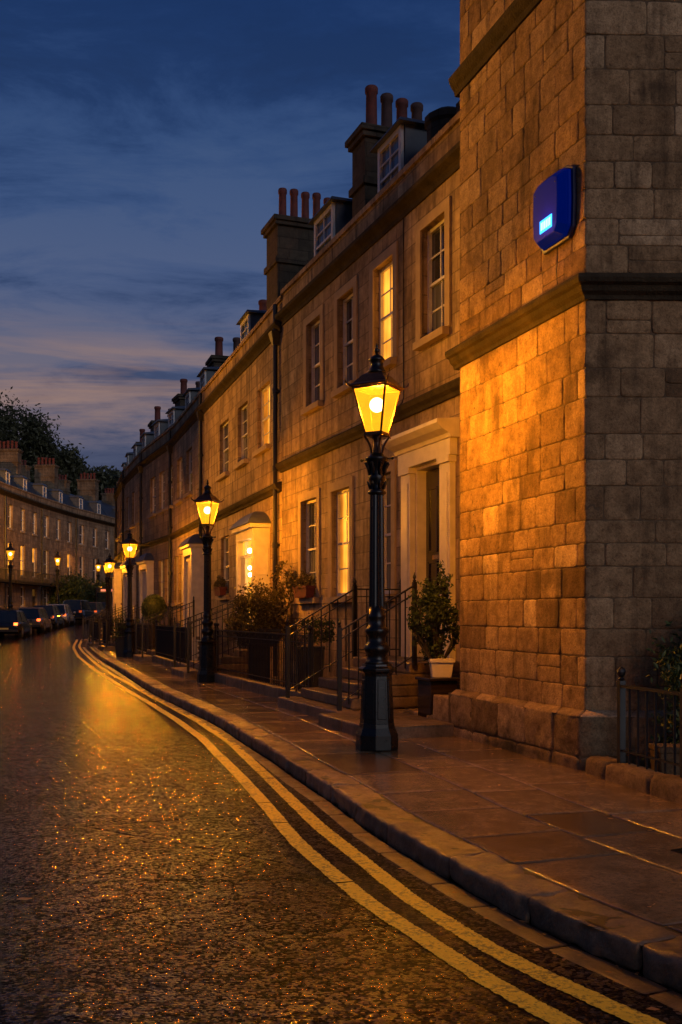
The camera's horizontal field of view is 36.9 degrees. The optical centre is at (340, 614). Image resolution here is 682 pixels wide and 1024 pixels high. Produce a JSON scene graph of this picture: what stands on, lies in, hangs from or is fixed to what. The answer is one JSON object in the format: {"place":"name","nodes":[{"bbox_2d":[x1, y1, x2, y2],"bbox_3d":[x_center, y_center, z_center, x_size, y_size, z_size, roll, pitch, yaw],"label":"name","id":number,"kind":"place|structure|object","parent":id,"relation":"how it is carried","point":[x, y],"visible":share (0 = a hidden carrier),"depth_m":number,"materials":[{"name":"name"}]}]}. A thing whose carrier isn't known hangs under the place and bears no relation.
{"place":"outdoors","nodes":[
{"label":"outdoors","id":0,"kind":"place"},
{"bbox_2d":[133,620,149,651],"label":"iron railing","id":1,"kind":"object","parent":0,"point":[139,636],"visible":0.48,"depth_m":37.27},
{"bbox_2d":[0,0,459,471],"label":"sky","id":2,"kind":"structure","parent":0,"point":[148,147],"materials":[{"name":"blue"}]},
{"bbox_2d":[0,619,681,1023],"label":"road","id":3,"kind":"structure","parent":0,"point":[102,781],"depth_m":5.84,"materials":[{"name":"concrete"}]},
{"bbox_2d":[0,610,31,636],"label":"parked car","id":4,"kind":"object","parent":3,"relation":"on","point":[13,621],"visible":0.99,"depth_m":55.63,"materials":[{"name":"paint"}]},
{"bbox_2d":[18,607,52,631],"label":"parked car","id":5,"kind":"object","parent":3,"relation":"on","point":[38,616],"visible":0.52,"depth_m":60.84,"materials":[{"name":"paint"}]},
{"bbox_2d":[33,605,64,627],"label":"parked car","id":6,"kind":"object","parent":3,"relation":"on","point":[57,619],"visible":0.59,"depth_m":65.99,"materials":[{"name":"paint"}]},
{"bbox_2d":[48,604,75,624],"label":"parked car","id":7,"kind":"object","parent":3,"relation":"on","point":[68,616],"visible":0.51,"depth_m":71.11,"materials":[{"name":"paint"}]},
{"bbox_2d":[63,600,94,622],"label":"parked car","id":8,"kind":"object","parent":3,"relation":"on","point":[81,608],"visible":0.42,"depth_m":76.32,"materials":[{"name":"paint"}]},
{"bbox_2d":[78,602,104,620],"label":"parked car","id":9,"kind":"object","parent":3,"relation":"on","point":[98,606],"visible":0.13,"depth_m":82.37,"materials":[{"name":"paint"}]},
{"bbox_2d":[96,587,111,602],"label":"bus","id":10,"kind":"object","parent":3,"relation":"on","point":[100,594],"visible":0.03,"depth_m":92.97,"materials":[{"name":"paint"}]},
{"bbox_2d":[0,875,413,933],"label":"tar seam","id":11,"kind":"object","parent":3,"relation":"on","point":[244,915],"visible":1,"depth_m":6.22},
{"bbox_2d":[72,640,581,1023],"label":"road marking","id":12,"kind":"object","parent":3,"relation":"on","point":[472,970],"visible":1,"depth_m":5.67,"materials":[{"name":"yellow paint"}]},
{"bbox_2d":[78,641,664,1023],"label":"road marking","id":13,"kind":"object","parent":3,"relation":"on","point":[394,886],"visible":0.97,"depth_m":5.60,"materials":[{"name":"yellow paint"}]},
{"bbox_2d":[82,647,681,1012],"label":"gutter paving","id":14,"kind":"structure","parent":3,"relation":"on","point":[633,981],"depth_m":5.89,"materials":[{"name":"stone"}]},
{"bbox_2d":[85,643,681,992],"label":"kerb","id":15,"kind":"structure","parent":3,"relation":"on","point":[505,886],"depth_m":6.15,"materials":[{"name":"stone"}]},
{"bbox_2d":[18,681,678,1009],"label":"fallen leaves","id":16,"kind":"object","parent":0,"point":[563,959],"depth_m":5.98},
{"bbox_2d":[86,648,643,975],"bbox_3d":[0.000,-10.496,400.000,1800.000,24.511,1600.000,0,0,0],"label":"ground","id":17,"kind":"structure","parent":0,"point":[640,971],"depth_m":5.46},
{"bbox_2d":[0,481,14,609],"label":"crescent house","id":18,"kind":"structure","parent":17,"relation":"on","point":[3,492],"depth_m":77.49,"materials":[{"name":"brown stone"}]},
{"bbox_2d":[0,440,49,609],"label":"crescent house","id":19,"kind":"structure","parent":17,"relation":"on","point":[22,505],"depth_m":83.13,"materials":[{"name":"brown stone"}]},
{"bbox_2d":[7,505,13,530],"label":"window","id":20,"kind":"structure","parent":19,"relation":"in","point":[9,506],"depth_m":79.90,"materials":[{"name":"white paint"}]},
{"bbox_2d":[0,389,65,482],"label":"tree","id":21,"kind":"object","parent":17,"relation":"on","point":[30,429],"visible":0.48,"depth_m":148.70,"materials":[{"name":"green plant"}]},
{"bbox_2d":[21,457,81,604],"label":"crescent house","id":22,"kind":"structure","parent":17,"relation":"on","point":[58,515],"depth_m":91.59,"materials":[{"name":"brown stone"}]},
{"bbox_2d":[33,439,92,494],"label":"tree","id":23,"kind":"object","parent":17,"relation":"on","point":[70,463],"visible":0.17,"depth_m":152.39,"materials":[{"name":"green plant"}]},
{"bbox_2d":[19,446,121,500],"bbox_3d":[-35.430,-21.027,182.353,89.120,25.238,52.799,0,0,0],"label":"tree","id":24,"kind":"object","parent":17,"relation":"on","point":[108,478],"visible":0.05,"depth_m":168.10,"materials":[{"name":"green plant"}]},
{"bbox_2d":[31,472,114,601],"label":"crescent house","id":25,"kind":"structure","parent":17,"relation":"on","point":[94,524],"depth_m":101.11,"materials":[{"name":"brown stone"}]},
{"bbox_2d":[75,488,114,560],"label":"crescent house","id":26,"kind":"structure","parent":17,"relation":"on","point":[108,505],"depth_m":109.55,"materials":[{"name":"brown stone"}]},
{"bbox_2d":[114,482,116,563],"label":"stone house","id":27,"kind":"structure","parent":17,"relation":"on","point":[115,499],"depth_m":60.15,"materials":[{"name":"brown stone"}]},
{"bbox_2d":[112,429,144,633],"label":"stone house","id":28,"kind":"structure","parent":17,"relation":"on","point":[117,580],"depth_m":55.09,"materials":[{"name":"brown stone"}]},
{"bbox_2d":[119,406,169,625],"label":"stone house","id":29,"kind":"structure","parent":17,"relation":"on","point":[132,480],"depth_m":48.53,"materials":[{"name":"brown stone"}]},
{"bbox_2d":[135,379,199,625],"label":"stone house","id":30,"kind":"structure","parent":17,"relation":"on","point":[154,561],"depth_m":43.04,"materials":[{"name":"brown stone"}]},
{"bbox_2d":[142,571,145,623],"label":"door","id":31,"kind":"structure","parent":30,"relation":"in","point":[143,573],"depth_m":44.88,"materials":[{"name":"white paint"}]},
{"bbox_2d":[147,477,155,518],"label":"window","id":32,"kind":"structure","parent":30,"relation":"in","point":[153,514],"depth_m":44.34,"materials":[{"name":"white paint"}]},
{"bbox_2d":[154,422,159,438],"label":"dormer window","id":33,"kind":"structure","parent":30,"relation":"in","point":[157,426],"depth_m":44.51,"materials":[{"name":"white paint"}]},
{"bbox_2d":[156,472,164,514],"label":"window","id":34,"kind":"structure","parent":30,"relation":"in","point":[158,512],"depth_m":42.63,"materials":[{"name":"white paint"}]},
{"bbox_2d":[164,467,172,510],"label":"window","id":35,"kind":"structure","parent":30,"relation":"in","point":[170,506],"depth_m":41.04,"materials":[{"name":"white paint"}]},
{"bbox_2d":[168,409,174,427],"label":"dormer window","id":36,"kind":"structure","parent":30,"relation":"in","point":[171,415],"depth_m":41.74,"materials":[{"name":"white paint"}]},
{"bbox_2d":[169,337,239,659],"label":"stone house","id":37,"kind":"structure","parent":17,"relation":"on","point":[186,440],"depth_m":35.88,"materials":[{"name":"brown stone"}]},
{"bbox_2d":[173,459,182,505],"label":"window","id":38,"kind":"structure","parent":37,"relation":"in","point":[180,499],"depth_m":39.16,"materials":[{"name":"white paint"}]},
{"bbox_2d":[183,449,192,498],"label":"window","id":39,"kind":"structure","parent":37,"relation":"in","point":[188,494],"depth_m":36.87,"materials":[{"name":"white paint"}]},
{"bbox_2d":[186,558,189,617],"bbox_3d":[-5.034,-0.600,34.197,0.080,2.580,1.400,0,0,-17],"label":"door","id":40,"kind":"structure","parent":37,"relation":"in","point":[187,560],"depth_m":34.48,"materials":[{"name":"brown paint"}]},
{"bbox_2d":[200,370,206,389],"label":"dormer window","id":41,"kind":"structure","parent":37,"relation":"in","point":[203,378],"depth_m":35.14,"materials":[{"name":"white paint"}]},
{"bbox_2d":[199,295,438,678],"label":"stone house","id":42,"kind":"structure","parent":17,"relation":"on","point":[240,406],"depth_m":26.76,"materials":[{"name":"brown stone"}]},
{"bbox_2d":[213,575,226,595],"bbox_3d":[-3.547,-0.885,30.085,0.410,0.650,1.061,0,0,-18],"label":"window box","id":43,"kind":"object","parent":42,"relation":"on","point":[220,588],"visible":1,"depth_m":29.88,"materials":[{"name":"green plant"}]},
{"bbox_2d":[215,421,228,481],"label":"window","id":44,"kind":"structure","parent":42,"relation":"in","point":[225,473],"depth_m":30.68,"materials":[{"name":"white paint"}]},
{"bbox_2d":[216,536,229,599],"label":"window","id":45,"kind":"structure","parent":42,"relation":"in","point":[226,540],"depth_m":30.54,"materials":[{"name":"white paint"}]},
{"bbox_2d":[233,404,247,469],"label":"window","id":46,"kind":"structure","parent":42,"relation":"in","point":[244,411],"depth_m":28.16,"materials":[{"name":"white paint"}]},
{"bbox_2d":[240,541,250,623],"bbox_3d":[-2.336,-0.580,25.664,0.075,2.540,1.600,0,0,-18],"label":"open door leaf","id":47,"kind":"structure","parent":42,"relation":"in","point":[244,559],"depth_m":25.80,"materials":[{"name":"white paint"}]},
{"bbox_2d":[240,313,250,342],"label":"dormer window","id":48,"kind":"structure","parent":42,"relation":"in","point":[245,326],"depth_m":28.69,"materials":[{"name":"white paint"}]},
{"bbox_2d":[252,384,270,457],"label":"window","id":49,"kind":"structure","parent":42,"relation":"in","point":[265,393],"depth_m":25.81,"materials":[{"name":"white paint"}]},
{"bbox_2d":[261,84,459,684],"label":"stone house","id":50,"kind":"structure","parent":17,"relation":"on","point":[364,270],"depth_m":18.84,"materials":[{"name":"brown stone"}]},
{"bbox_2d":[291,570,315,597],"bbox_3d":[-0.800,-0.667,21.779,0.478,0.614,1.171,0,0,-21],"label":"window box","id":51,"kind":"object","parent":50,"relation":"on","point":[305,589],"visible":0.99,"depth_m":21.58,"materials":[{"name":"green plant"}]},
{"bbox_2d":[295,488,320,603],"bbox_3d":[-0.648,-1.435,21.836,0.282,2.390,1.399,0,0,-21],"label":"window","id":52,"kind":"structure","parent":50,"relation":"in","point":[313,508],"depth_m":22.07,"materials":[{"name":"white paint"}]},
{"bbox_2d":[300,303,323,415],"bbox_3d":[-0.545,-5.335,21.562,0.282,2.090,1.258,0,0,-21],"label":"window","id":53,"kind":"structure","parent":50,"relation":"in","point":[318,328],"depth_m":21.83,"materials":[{"name":"white paint"}]},
{"bbox_2d":[314,202,334,255],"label":"dormer window","id":54,"kind":"structure","parent":50,"relation":"in","point":[324,226],"depth_m":21.75,"materials":[{"name":"white paint"}]},
{"bbox_2d":[325,476,353,602],"bbox_3d":[0.023,-1.435,20.042,0.282,2.390,1.381,0,0,-21],"label":"window","id":55,"kind":"structure","parent":50,"relation":"in","point":[345,498],"depth_m":20.31,"materials":[{"name":"white paint"}]},
{"bbox_2d":[331,275,357,397],"bbox_3d":[0.123,-5.335,19.776,0.282,2.090,1.233,0,0,-21],"label":"window","id":56,"kind":"structure","parent":50,"relation":"in","point":[350,304],"depth_m":20.00,"materials":[{"name":"white paint"}]},
{"bbox_2d":[366,240,397,372],"bbox_3d":[0.780,-5.335,18.028,0.282,2.090,1.242,0,0,-21],"label":"window","id":57,"kind":"structure","parent":50,"relation":"in","point":[388,276],"depth_m":18.27,"materials":[{"name":"white paint"}]},
{"bbox_2d":[384,460,396,600],"bbox_3d":[0.791,-1.445,17.995,0.282,2.410,1.019,0,0,-21],"label":"window","id":58,"kind":"structure","parent":50,"relation":"in","point":[390,498],"depth_m":17.63,"materials":[{"name":"white paint"}]},
{"bbox_2d":[378,124,403,191],"bbox_3d":[0.892,-7.959,18.442,0.062,1.298,1.056,0,0,-21],"label":"dormer window","id":59,"kind":"structure","parent":50,"relation":"in","point":[391,153],"depth_m":18.43,"materials":[{"name":"white paint"}]},
{"bbox_2d":[413,195,450,350],"bbox_3d":[1.485,-5.335,16.147,0.282,2.090,1.224,0,0,-21],"label":"window","id":60,"kind":"structure","parent":50,"relation":"in","point":[439,237],"depth_m":16.34,"materials":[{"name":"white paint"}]},
{"bbox_2d":[426,469,438,656],"bbox_3d":[1.552,-0.835,16.334,0.140,3.010,0.976,0,0,-21],"label":"door","id":61,"kind":"structure","parent":50,"relation":"in","point":[432,477],"depth_m":16.57,"materials":[{"name":"brown wood"}]},
{"bbox_2d":[445,0,681,769],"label":"corner building","id":62,"kind":"structure","parent":17,"relation":"on","point":[570,457],"depth_m":10.25,"materials":[{"name":"stone"}]},
{"bbox_2d":[533,165,576,284],"bbox_3d":[2.154,-3.947,10.433,0.164,1.135,0.690,0,0,-18],"label":"alarm box","id":63,"kind":"object","parent":62,"relation":"attached to","point":[554,208],"visible":1,"depth_m":10.26,"materials":[{"name":"blue plastic"}]},
{"bbox_2d":[86,628,681,943],"bbox_3d":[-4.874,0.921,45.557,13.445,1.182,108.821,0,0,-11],"label":"pavement","id":64,"kind":"structure","parent":0,"point":[629,884],"depth_m":8.12,"materials":[{"name":"stone"}]},
{"bbox_2d":[81,633,102,640],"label":"stone steps","id":65,"kind":"structure","parent":64,"relation":"on","point":[91,637],"depth_m":54.84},
{"bbox_2d":[82,609,107,638],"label":"stair railing","id":66,"kind":"object","parent":65,"relation":"on","point":[90,624],"visible":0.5,"depth_m":56.42,"materials":[{"name":"metal"}]},
{"bbox_2d":[83,604,115,640],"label":"stair railing","id":67,"kind":"object","parent":65,"relation":"on","point":[91,623],"visible":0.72,"depth_m":54.59,"materials":[{"name":"metal"}]},
{"bbox_2d":[102,559,107,621],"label":"street lamp","id":68,"kind":"object","parent":64,"relation":"on","point":[106,582],"visible":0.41,"depth_m":62.42,"materials":[{"name":"black metal"}]},
{"bbox_2d":[98,641,114,649],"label":"stone steps","id":69,"kind":"structure","parent":64,"relation":"on","point":[111,646],"depth_m":43.38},
{"bbox_2d":[99,601,137,644],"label":"stair railing","id":70,"kind":"object","parent":69,"relation":"on","point":[115,623],"visible":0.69,"depth_m":44.98,"materials":[{"name":"metal"}]},
{"bbox_2d":[106,607,145,646],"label":"stair railing","id":71,"kind":"object","parent":69,"relation":"on","point":[119,622],"visible":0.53,"depth_m":43.15,"materials":[{"name":"metal"}]},
{"bbox_2d":[104,553,115,635],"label":"street lamp","id":72,"kind":"object","parent":64,"relation":"on","point":[109,562],"visible":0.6,"depth_m":51.42,"materials":[{"name":"black metal"}]},
{"bbox_2d":[110,609,126,656],"bbox_3d":[-7.886,0.589,36.653,1.028,1.902,0.869,0,0,-40],"label":"area plant","id":73,"kind":"object","parent":64,"relation":"on","point":[119,644],"visible":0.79,"depth_m":36.48,"materials":[{"name":"green plant"}]},
{"bbox_2d":[119,530,140,656],"bbox_3d":[-7.500,-0.763,36.300,0.544,4.530,0.544,0,0,35],"label":"street lamp","id":74,"kind":"object","parent":64,"relation":"on","point":[129,544],"visible":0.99,"depth_m":36.21,"materials":[{"name":"black metal"}]},
{"bbox_2d":[141,594,166,648],"bbox_3d":[-6.938,0.421,37.995,0.999,2.398,0.990,0,0,0],"label":"topiary bush","id":75,"kind":"object","parent":64,"relation":"on","point":[153,604],"visible":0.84,"depth_m":37.73,"materials":[{"name":"green plant"}]},
{"bbox_2d":[133,637,198,661],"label":"stone steps","id":76,"kind":"structure","parent":64,"relation":"on","point":[149,655],"depth_m":33.36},
{"bbox_2d":[135,603,182,653],"bbox_3d":[-6.156,0.385,34.852,1.710,1.990,0.060,0,0,-17],"label":"stair railing","id":77,"kind":"object","parent":76,"relation":"on","point":[136,624],"visible":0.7,"depth_m":34.73,"materials":[{"name":"metal"}]},
{"bbox_2d":[141,596,194,657],"bbox_3d":[-5.582,0.385,33.019,1.710,1.990,0.060,0,0,-17],"label":"stair railing","id":78,"kind":"object","parent":76,"relation":"on","point":[142,621],"visible":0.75,"depth_m":32.93,"materials":[{"name":"metal"}]},
{"bbox_2d":[152,655,186,667],"bbox_3d":[-4.928,1.459,29.700,0.262,0.322,6.660,0,0,-18],"label":"coping stone","id":79,"kind":"object","parent":64,"relation":"on","point":[167,662],"visible":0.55,"depth_m":29.95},
{"bbox_2d":[155,620,191,663],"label":"iron railing","id":80,"kind":"object","parent":79,"relation":"on","point":[164,641],"visible":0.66,"depth_m":29.95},
{"bbox_2d":[191,479,223,681],"bbox_3d":[-2.990,-0.763,22.900,0.544,4.530,0.544,0,0,20],"label":"street lamp","id":81,"kind":"object","parent":64,"relation":"on","point":[207,502],"visible":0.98,"depth_m":22.80,"materials":[{"name":"black metal"}]},
{"bbox_2d":[171,647,246,677],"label":"stone steps","id":82,"kind":"structure","parent":64,"relation":"on","point":[181,672],"depth_m":24.60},
{"bbox_2d":[173,599,235,666],"bbox_3d":[-3.471,0.385,26.415,1.710,1.990,0.060,0,0,-18],"label":"stair railing","id":83,"kind":"object","parent":82,"relation":"on","point":[174,643],"visible":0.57,"depth_m":26.24,"materials":[{"name":"metal"}]},
{"bbox_2d":[187,606,245,672],"bbox_3d":[-2.826,0.385,24.395,1.710,1.990,0.060,0,0,-18],"label":"stair railing","id":84,"kind":"object","parent":82,"relation":"on","point":[188,623],"visible":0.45,"depth_m":24.20,"materials":[{"name":"metal"}]},
{"bbox_2d":[214,672,300,698],"bbox_3d":[-1.663,1.459,20.029,0.262,0.322,6.464,0,0,-21],"label":"coping stone","id":85,"kind":"object","parent":64,"relation":"on","point":[266,689],"visible":0.58,"depth_m":19.74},
{"bbox_2d":[216,622,311,690],"bbox_3d":[-1.650,0.762,20.033,0.080,1.175,6.554,0,0,-21],"label":"iron railing","id":86,"kind":"object","parent":85,"relation":"on","point":[308,656],"visible":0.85,"depth_m":19.38,"materials":[{"name":"metal"}]},
{"bbox_2d":[241,644,275,681],"bbox_3d":[-1.826,1.131,22.781,0.600,0.978,0.840,0,0,-21],"label":"planter stand","id":87,"kind":"object","parent":64,"relation":"on","point":[258,660],"visible":0.29,"depth_m":22.58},
{"bbox_2d":[221,560,296,647],"bbox_3d":[-1.764,-0.253,22.743,1.767,2.004,1.436,0,0,0],"label":"flowering shrub","id":88,"kind":"object","parent":87,"relation":"on","point":[265,614],"visible":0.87,"depth_m":22.60,"materials":[{"name":"green plant"}]},
{"bbox_2d":[284,613,336,688],"bbox_3d":[-0.510,0.751,19.025,1.006,1.578,0.936,0,0,35],"label":"area plant","id":89,"kind":"object","parent":64,"relation":"on","point":[317,657],"visible":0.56,"depth_m":18.76,"materials":[{"name":"green plant"}]},
{"bbox_2d":[278,656,459,717],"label":"stone steps","id":90,"kind":"structure","parent":64,"relation":"on","point":[314,701],"depth_m":14.99,"materials":[{"name":"stone"}]},
{"bbox_2d":[286,578,355,697],"bbox_3d":[-0.321,0.385,16.703,1.210,1.990,0.060,0,0,-21],"label":"stair railing","id":91,"kind":"object","parent":90,"relation":"on","point":[288,635],"visible":0.94,"depth_m":16.65,"materials":[{"name":"metal"}]},
{"bbox_2d":[354,578,400,656],"bbox_3d":[0.620,0.060,17.056,0.880,1.340,0.060,0,0,-21],"label":"iron railing","id":92,"kind":"object","parent":91,"relation":"attached to","point":[399,622],"visible":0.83,"depth_m":17.12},
{"bbox_2d":[337,572,416,710],"bbox_3d":[0.516,0.385,14.470,1.210,1.990,0.061,0,0,-21],"label":"stair railing","id":93,"kind":"object","parent":90,"relation":"on","point":[339,661],"visible":0.8,"depth_m":14.36,"materials":[{"name":"metal"}]},
{"bbox_2d":[344,343,408,751],"bbox_3d":[0.400,-0.763,11.400,0.544,4.530,0.544,0,0,28],"label":"street lamp","id":94,"kind":"object","parent":64,"relation":"on","point":[377,389],"visible":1,"depth_m":11.30,"materials":[{"name":"black metal"}]},
{"bbox_2d":[318,711,453,738],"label":"stone steps","id":95,"kind":"structure","parent":64,"relation":"on","point":[407,725],"depth_m":12.70,"materials":[{"name":"stone"}]},
{"bbox_2d":[388,656,427,672],"bbox_3d":[0.888,1.157,16.141,0.780,0.927,1.801,0,0,-21],"label":"slab","id":96,"kind":"object","parent":64,"relation":"on","point":[403,658],"depth_m":16.16,"materials":[{"name":"stone"}]},
{"bbox_2d":[404,708,432,718],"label":"stone block","id":97,"kind":"structure","parent":64,"relation":"on","point":[413,711],"depth_m":14.08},
{"bbox_2d":[415,676,459,717],"bbox_3d":[1.296,1.231,13.741,0.460,0.778,0.460,0,0,-21],"label":"pedestal","id":98,"kind":"object","parent":97,"relation":"on","point":[429,687],"visible":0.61,"depth_m":13.57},
{"bbox_2d":[406,559,459,677],"bbox_3d":[1.259,0.046,13.747,0.789,1.587,0.608,0,0,0],"label":"potted shrub","id":99,"kind":"object","parent":98,"relation":"on","point":[438,616],"visible":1,"depth_m":13.68,"materials":[{"name":"green plant"}]},
{"bbox_2d":[433,695,447,721],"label":"stone block","id":100,"kind":"structure","parent":64,"relation":"on","point":[440,707],"depth_m":13.06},
{"bbox_2d":[586,756,681,805],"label":"coping stone","id":101,"kind":"object","parent":64,"relation":"on","point":[661,785],"visible":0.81,"depth_m":8.75,"materials":[{"name":"stone"}]},
{"bbox_2d":[617,667,681,777],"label":"iron railing","id":102,"kind":"object","parent":101,"relation":"on","point":[622,686],"visible":0.94,"depth_m":8.93,"materials":[{"name":"metal"}]},
{"bbox_2d":[631,621,681,760],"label":"garden bush","id":103,"kind":"object","parent":64,"relation":"on","point":[671,664],"visible":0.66,"depth_m":9.45,"materials":[{"name":"green plant"}]},
{"bbox_2d":[649,743,679,774],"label":"garden block","id":104,"kind":"structure","parent":64,"relation":"on","point":[669,755],"depth_m":9.00,"materials":[{"name":"stone"}]},
{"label":"far pavement","id":105,"kind":"structure","parent":0,"visible":0},
{"bbox_2d":[6,541,15,609],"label":"street lamp","id":106,"kind":"object","parent":105,"relation":"on","point":[10,551],"visible":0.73,"depth_m":63.90,"materials":[{"name":"black metal"}]},
{"bbox_2d":[53,550,61,603],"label":"street lamp","id":107,"kind":"object","parent":105,"relation":"on","point":[57,558],"visible":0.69,"depth_m":79.61,"materials":[{"name":"black metal"}]},
{"bbox_2d":[45,572,88,604],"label":"street shrub","id":108,"kind":"object","parent":105,"relation":"on","point":[71,588],"visible":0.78,"depth_m":89.18,"materials":[{"name":"green plant"}]},
{"bbox_2d":[68,571,104,601],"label":"street shrub","id":109,"kind":"object","parent":105,"relation":"on","point":[91,588],"visible":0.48,"depth_m":93.09,"materials":[{"name":"green plant"}]},
{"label":"coping stone","id":110,"kind":"object","parent":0,"visible":0},
{"bbox_2d":[102,619,107,642],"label":"iron railing","id":111,"kind":"object","parent":110,"relation":"on","point":[104,631],"visible":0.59,"depth_m":46.94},
{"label":"coping stone","id":112,"kind":"object","parent":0,"visible":0},
{"bbox_2d":[93,618,98,640],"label":"iron railing","id":113,"kind":"object","parent":112,"relation":"on","point":[96,628],"visible":0.66,"depth_m":50.66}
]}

